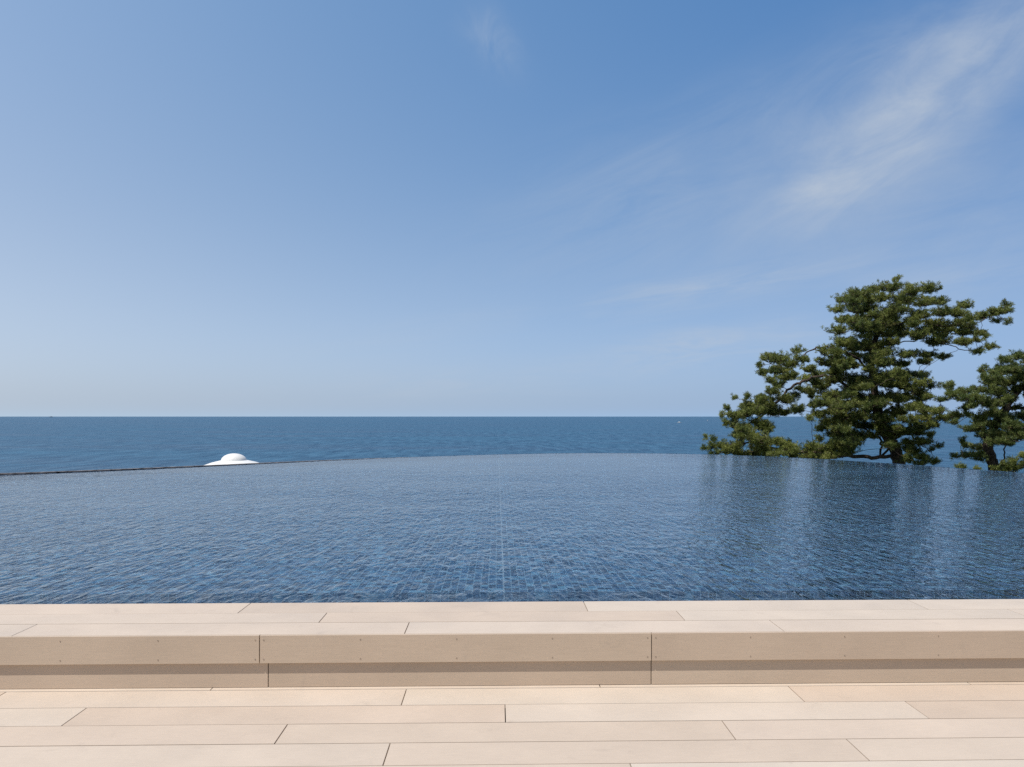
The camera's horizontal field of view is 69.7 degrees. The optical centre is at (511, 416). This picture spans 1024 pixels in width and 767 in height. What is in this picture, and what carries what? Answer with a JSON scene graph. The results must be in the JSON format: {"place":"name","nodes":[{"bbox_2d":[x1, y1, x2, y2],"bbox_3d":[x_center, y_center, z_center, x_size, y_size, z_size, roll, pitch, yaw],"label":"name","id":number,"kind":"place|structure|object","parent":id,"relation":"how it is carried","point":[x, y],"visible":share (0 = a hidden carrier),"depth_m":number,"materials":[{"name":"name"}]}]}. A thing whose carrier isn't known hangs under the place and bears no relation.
{"place":"outdoors","nodes":[
{"label":"outdoors","id":0,"kind":"place"},
{"bbox_2d":[0,456,1023,593],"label":"pool floor","id":1,"kind":"structure","parent":0,"point":[530,580],"depth_m":6.83,"materials":[{"name":"tile"}]},
{"bbox_2d":[0,590,1023,603],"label":"pool ledge face","id":2,"kind":"object","parent":1,"relation":"attached to","point":[512,596],"visible":0.32,"depth_m":5.02},
{"bbox_2d":[0,453,1023,603],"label":"pool water","id":3,"kind":"structure","parent":0,"point":[578,460],"depth_m":9.49,"materials":[{"name":"blue liquid"}]},
{"bbox_2d":[0,417,1023,472],"bbox_3d":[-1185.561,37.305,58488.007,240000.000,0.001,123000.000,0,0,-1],"label":"sea","id":4,"kind":"structure","parent":0,"point":[37,444],"depth_m":1236.72,"materials":[{"name":"liquid"}]},
{"bbox_2d":[0,0,1023,416],"label":"sky","id":5,"kind":"structure","parent":0,"point":[209,208],"materials":[{"name":"blue"}]},
{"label":"hillside","id":6,"kind":"structure","parent":0,"visible":0},
{"bbox_2d":[0,457,401,474],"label":"gutter kerb","id":7,"kind":"structure","parent":6,"relation":"on","point":[23,473],"depth_m":15.50,"materials":[{"name":"stone"}]},
{"bbox_2d":[206,453,258,464],"bbox_3d":[-11.343,4.116,30.000,2.935,5.208,2.935,0,0,-1],"label":"cupola","id":8,"kind":"object","parent":6,"relation":"on","point":[234,458],"visible":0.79,"depth_m":29.59,"materials":[{"name":"white"}]},
{"bbox_2d":[0,453,1023,480],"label":"overflow wall","id":9,"kind":"structure","parent":6,"relation":"on","point":[899,466],"depth_m":15.77,"materials":[{"name":"stone"}]},
{"bbox_2d":[699,273,1015,465],"bbox_3d":[14.506,0.469,30.834,13.790,13.420,8.055,0,0,-1],"label":"pine tree","id":10,"kind":"object","parent":6,"relation":"on","point":[846,439],"visible":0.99,"depth_m":29.91,"materials":[{"name":"green plant"}]},
{"bbox_2d":[953,461,981,469],"bbox_3d":[16.624,3.848,26.966,1.125,4.467,0.819,0,0,-1],"label":"young pine","id":11,"kind":"object","parent":6,"relation":"on","point":[962,465],"visible":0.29,"depth_m":26.88,"materials":[{"name":"green plant"}]},
{"bbox_2d":[933,348,1023,470],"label":"pine tree","id":12,"kind":"object","parent":6,"relation":"on","point":[1008,422],"visible":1,"depth_m":28.28,"materials":[{"name":"green plant"}]},
{"bbox_2d":[989,451,1023,471],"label":"young pine","id":13,"kind":"object","parent":6,"relation":"on","point":[1011,464],"visible":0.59,"depth_m":27.35,"materials":[{"name":"green plant"}]},
{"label":"deck base","id":14,"kind":"structure","parent":6,"relation":"on","visible":0},
{"bbox_2d":[0,681,1023,766],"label":"deck","id":15,"kind":"structure","parent":14,"relation":"on","point":[933,724],"depth_m":3.10,"materials":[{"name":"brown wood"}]},
{"bbox_2d":[0,599,1023,688],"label":"deck step","id":16,"kind":"object","parent":15,"relation":"on","point":[168,645],"visible":1,"depth_m":3.58,"materials":[{"name":"beige stone"}]}
]}

